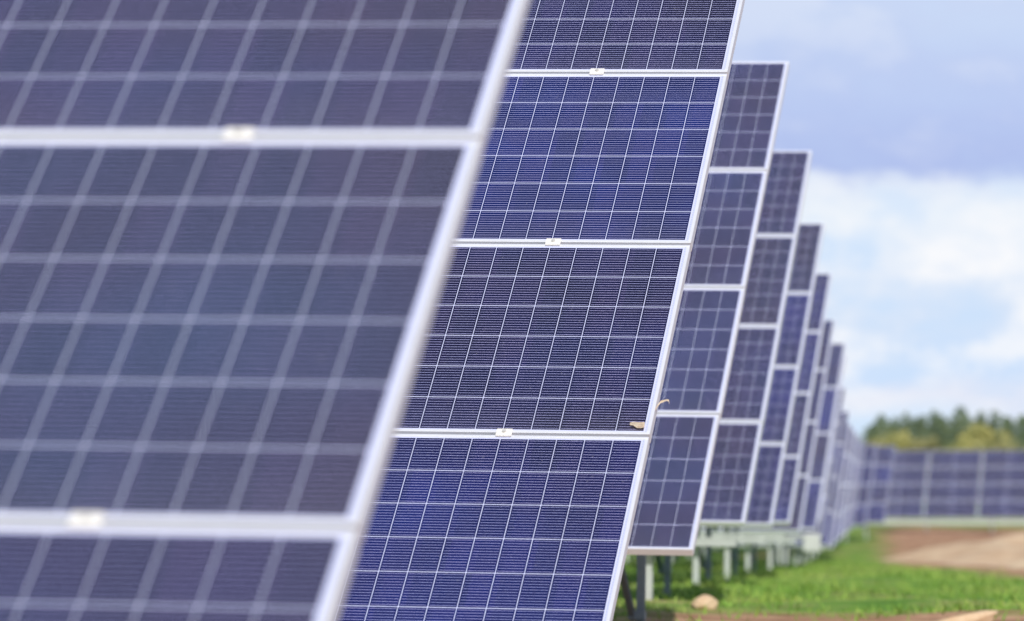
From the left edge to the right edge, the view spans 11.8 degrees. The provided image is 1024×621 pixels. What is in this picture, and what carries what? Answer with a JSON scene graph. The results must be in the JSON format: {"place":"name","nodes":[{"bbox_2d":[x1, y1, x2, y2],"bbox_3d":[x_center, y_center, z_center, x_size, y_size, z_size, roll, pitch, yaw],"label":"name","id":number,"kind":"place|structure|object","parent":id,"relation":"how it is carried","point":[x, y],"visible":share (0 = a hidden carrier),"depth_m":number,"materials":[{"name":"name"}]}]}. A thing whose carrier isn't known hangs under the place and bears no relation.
{"place":"outdoors","nodes":[
{"label":"outdoors","id":0,"kind":"place"},
{"bbox_2d":[613,501,1023,620],"bbox_3d":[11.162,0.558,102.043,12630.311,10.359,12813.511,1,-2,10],"label":"ground","id":1,"kind":"structure","parent":0,"point":[883,541],"depth_m":43.49,"materials":[{"name":"green plant"}]},
{"bbox_2d":[0,0,530,620],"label":"solar table","id":2,"kind":"object","parent":1,"relation":"on","point":[228,232],"visible":1,"depth_m":7.55,"materials":[{"name":"glass"}]},
{"bbox_2d":[337,0,744,620],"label":"solar table","id":3,"kind":"object","parent":1,"relation":"on","point":[511,482],"visible":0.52,"depth_m":15.18,"materials":[{"name":"glass"}]},
{"bbox_2d":[630,422,644,427],"bbox_3d":[0.371,0.340,14.686,0.045,0.008,0.032,1,33,10],"label":"dry leaf","id":4,"kind":"object","parent":3,"relation":"on","point":[639,424],"visible":1,"depth_m":14.69,"materials":[{"name":"beige plant"}]},
{"bbox_2d":[655,399,668,409],"bbox_3d":[0.448,0.283,14.769,0.042,0.015,0.046,1,33,10],"label":"dry leaf","id":5,"kind":"object","parent":3,"relation":"on","point":[661,401],"visible":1,"depth_m":14.78,"materials":[{"name":"beige plant"}]},
{"bbox_2d":[691,594,717,609],"bbox_3d":[1.098,1.682,28.267,0.163,0.123,0.153,1,-2,-8],"label":"stone","id":6,"kind":"object","parent":1,"relation":"on","point":[702,601],"visible":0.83,"depth_m":28.22,"materials":[{"name":"stone"}]},
{"bbox_2d":[620,62,788,620],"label":"solar table","id":7,"kind":"object","parent":1,"relation":"on","point":[668,513],"visible":0.18,"depth_m":23.23,"materials":[{"name":"glass"}]},
{"bbox_2d":[646,151,811,599],"bbox_3d":[-0.394,0.491,31.311,4.198,3.287,3.468,1,-2,10],"label":"solar table","id":8,"kind":"object","parent":1,"relation":"on","point":[732,470],"visible":0.09,"depth_m":30.79,"materials":[{"name":"glass"}]},
{"bbox_2d":[625,388,845,564],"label":"solar table","id":9,"kind":"object","parent":1,"relation":"on","point":[820,526],"visible":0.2,"depth_m":80.67,"materials":[{"name":"metal"}]},
{"bbox_2d":[653,411,848,564],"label":"solar table","id":10,"kind":"object","parent":1,"relation":"on","point":[827,527],"visible":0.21,"depth_m":89.21,"materials":[{"name":"glass"}]},
{"bbox_2d":[693,223,824,584],"bbox_3d":[0.174,0.849,39.016,4.196,3.317,3.468,1,-2,10],"label":"solar table","id":11,"kind":"object","parent":1,"relation":"on","point":[771,453],"visible":0.09,"depth_m":38.51,"materials":[{"name":"glass"}]},
{"bbox_2d":[671,424,851,563],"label":"solar table","id":12,"kind":"object","parent":1,"relation":"on","point":[838,496],"visible":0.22,"depth_m":97.81,"materials":[{"name":"metal"}]},
{"bbox_2d":[700,273,831,578],"bbox_3d":[0.777,1.194,47.446,4.198,3.317,3.468,1,-2,10],"label":"solar table","id":13,"kind":"object","parent":1,"relation":"on","point":[793,452],"visible":0.11,"depth_m":46.86,"materials":[{"name":"glass"}]},
{"bbox_2d":[700,320,834,571],"bbox_3d":[1.394,1.670,56.386,4.197,3.317,3.468,1,-2,10],"label":"solar table","id":14,"kind":"object","parent":1,"relation":"on","point":[795,526],"visible":0.12,"depth_m":55.60,"materials":[{"name":"metal"}]},
{"bbox_2d":[688,429,854,559],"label":"solar table","id":15,"kind":"object","parent":1,"relation":"on","point":[843,489],"visible":0.16,"depth_m":106.39,"materials":[{"name":"metal"}]},
{"bbox_2d":[700,343,845,568],"bbox_3d":[2.081,1.996,64.322,4.256,3.317,3.515,1,-2,10],"label":"solar table","id":16,"kind":"object","parent":1,"relation":"on","point":[811,543],"visible":0.15,"depth_m":63.64,"materials":[{"name":"glass"}]},
{"bbox_2d":[702,433,856,556],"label":"solar table","id":17,"kind":"object","parent":1,"relation":"on","point":[847,489],"visible":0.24,"depth_m":114.91,"materials":[{"name":"metal"}]},
{"bbox_2d":[716,437,859,549],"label":"solar table","id":18,"kind":"object","parent":1,"relation":"on","point":[851,482],"visible":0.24,"depth_m":123.51,"materials":[{"name":"metal"}]},
{"bbox_2d":[778,356,845,564],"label":"solar table","id":19,"kind":"object","parent":1,"relation":"on","point":[826,474],"visible":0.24,"depth_m":72.69,"materials":[{"name":"metal"}]},
{"bbox_2d":[825,440,861,548],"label":"solar table","id":20,"kind":"object","parent":1,"relation":"on","point":[853,487],"visible":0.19,"depth_m":131.97,"materials":[{"name":"metal"}]},
{"bbox_2d":[849,443,864,529],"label":"solar table","id":21,"kind":"object","parent":1,"relation":"on","point":[856,486],"visible":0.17,"depth_m":140.48,"materials":[{"name":"metal"}]},
{"bbox_2d":[844,445,876,541],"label":"solar table","id":22,"kind":"object","parent":1,"relation":"on","point":[864,489],"visible":0.21,"depth_m":148.94,"materials":[{"name":"glass"}]},
{"bbox_2d":[858,426,875,444],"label":"conifer tree","id":23,"kind":"object","parent":1,"relation":"on","point":[867,434],"visible":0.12,"depth_m":416.15,"materials":[{"name":"green plant"}]},
{"bbox_2d":[865,422,880,440],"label":"conifer tree","id":24,"kind":"object","parent":1,"relation":"on","point":[873,428],"visible":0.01,"depth_m":427.76,"materials":[{"name":"green plant"}]},
{"bbox_2d":[857,436,898,450],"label":"autumn shrub","id":25,"kind":"object","parent":1,"relation":"on","point":[881,442],"visible":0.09,"depth_m":403.55,"materials":[{"name":"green plant"}]},
{"bbox_2d":[864,446,895,539],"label":"solar table","id":26,"kind":"object","parent":1,"relation":"on","point":[880,485],"visible":0.26,"depth_m":157.38,"materials":[{"name":"glass"}]},
{"bbox_2d":[870,414,896,447],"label":"conifer tree","id":27,"kind":"object","parent":1,"relation":"on","point":[886,424],"visible":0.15,"depth_m":415.51,"materials":[{"name":"green plant"}]},
{"bbox_2d":[885,422,901,442],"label":"conifer tree","id":28,"kind":"object","parent":1,"relation":"on","point":[893,425],"visible":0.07,"depth_m":426.26,"materials":[{"name":"green plant"}]},
{"bbox_2d":[890,417,901,442],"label":"conifer tree","id":29,"kind":"object","parent":1,"relation":"on","point":[895,419],"visible":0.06,"depth_m":432.64,"materials":[{"name":"green plant"}]},
{"bbox_2d":[869,430,925,450],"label":"autumn shrub","id":30,"kind":"object","parent":1,"relation":"on","point":[902,441],"visible":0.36,"depth_m":403.40,"materials":[{"name":"yellow plant"}]},
{"bbox_2d":[894,412,916,442],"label":"conifer tree","id":31,"kind":"object","parent":1,"relation":"on","point":[905,425],"visible":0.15,"depth_m":421.85,"materials":[{"name":"green plant"}]},
{"bbox_2d":[908,418,918,437],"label":"conifer tree","id":32,"kind":"object","parent":1,"relation":"on","point":[914,419],"visible":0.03,"depth_m":426.13,"materials":[{"name":"green plant"}]},
{"bbox_2d":[908,415,929,464],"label":"conifer tree","id":33,"kind":"object","parent":1,"relation":"on","point":[920,421],"visible":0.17,"depth_m":419.25,"materials":[{"name":"green plant"}]},
{"bbox_2d":[907,434,940,483],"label":"autumn shrub","id":34,"kind":"object","parent":1,"relation":"on","point":[928,446],"visible":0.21,"depth_m":403.39,"materials":[{"name":"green plant"}]},
{"bbox_2d":[920,409,944,488],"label":"conifer tree","id":35,"kind":"object","parent":1,"relation":"on","point":[933,415],"visible":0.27,"depth_m":416.15,"materials":[{"name":"green plant"}]},
{"bbox_2d":[926,414,951,489],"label":"conifer tree","id":36,"kind":"object","parent":1,"relation":"on","point":[940,424],"visible":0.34,"depth_m":414.67,"materials":[{"name":"green plant"}]},
{"bbox_2d":[861,450,1023,532],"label":"solar table","id":37,"kind":"object","parent":1,"relation":"on","point":[953,485],"visible":0.43,"depth_m":196.88,"materials":[{"name":"glass"}]},
{"bbox_2d":[942,426,954,446],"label":"conifer tree","id":38,"kind":"object","parent":1,"relation":"on","point":[947,431],"visible":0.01,"depth_m":427.94,"materials":[{"name":"green plant"}]},
{"bbox_2d":[877,532,1023,565],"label":"dirt mound","id":39,"kind":"object","parent":1,"relation":"on","point":[1004,549],"visible":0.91,"depth_m":106.70,"materials":[{"name":"soil"}]},
{"bbox_2d":[946,416,957,435],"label":"conifer tree","id":40,"kind":"object","parent":1,"relation":"on","point":[951,420],"visible":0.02,"depth_m":434.68,"materials":[{"name":"green plant"}]},
{"bbox_2d":[941,440,982,481],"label":"autumn shrub","id":41,"kind":"object","parent":1,"relation":"on","point":[969,448],"visible":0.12,"depth_m":394.77,"materials":[{"name":"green plant"}]},
{"bbox_2d":[944,406,980,490],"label":"conifer tree","id":42,"kind":"object","parent":1,"relation":"on","point":[958,426],"visible":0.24,"depth_m":413.59,"materials":[{"name":"green plant"}]},
{"bbox_2d":[937,610,997,620],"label":"stone","id":43,"kind":"object","parent":1,"relation":"on","point":[985,615],"visible":1,"depth_m":25.17,"materials":[{"name":"stone"}]},
{"bbox_2d":[971,410,990,497],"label":"conifer tree","id":44,"kind":"object","parent":1,"relation":"on","point":[980,417],"visible":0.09,"depth_m":418.01,"materials":[{"name":"green plant"}]},
{"bbox_2d":[955,422,1013,484],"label":"autumn shrub","id":45,"kind":"object","parent":1,"relation":"on","point":[986,436],"visible":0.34,"depth_m":408.64,"materials":[{"name":"yellow plant"}]},
{"bbox_2d":[979,409,1003,492],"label":"conifer tree","id":46,"kind":"object","parent":1,"relation":"on","point":[994,418],"visible":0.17,"depth_m":417.39,"materials":[{"name":"green plant"}]},
{"bbox_2d":[972,438,1020,483],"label":"autumn shrub","id":47,"kind":"object","parent":1,"relation":"on","point":[987,447],"visible":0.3,"depth_m":394.05,"materials":[{"name":"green plant"}]},
{"bbox_2d":[987,558,1023,568],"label":"dirt mound","id":48,"kind":"object","parent":1,"relation":"on","point":[1018,564],"visible":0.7,"depth_m":96.33,"materials":[{"name":"soil"}]},
{"bbox_2d":[996,416,1022,447],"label":"conifer tree","id":49,"kind":"object","parent":1,"relation":"on","point":[1008,423],"visible":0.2,"depth_m":415.73,"materials":[{"name":"green plant"}]},
{"bbox_2d":[1010,414,1023,449],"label":"conifer tree","id":50,"kind":"object","parent":1,"relation":"on","point":[1019,422],"visible":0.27,"depth_m":413.30,"materials":[{"name":"green plant"}]},
{"bbox_2d":[613,555,1023,620],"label":"grass","id":51,"kind":"structure","parent":0,"point":[734,586],"depth_m":35.26,"materials":[{"name":"green plant"}]},
{"bbox_2d":[732,0,1023,443],"label":"sky","id":52,"kind":"structure","parent":0,"point":[909,114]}
]}

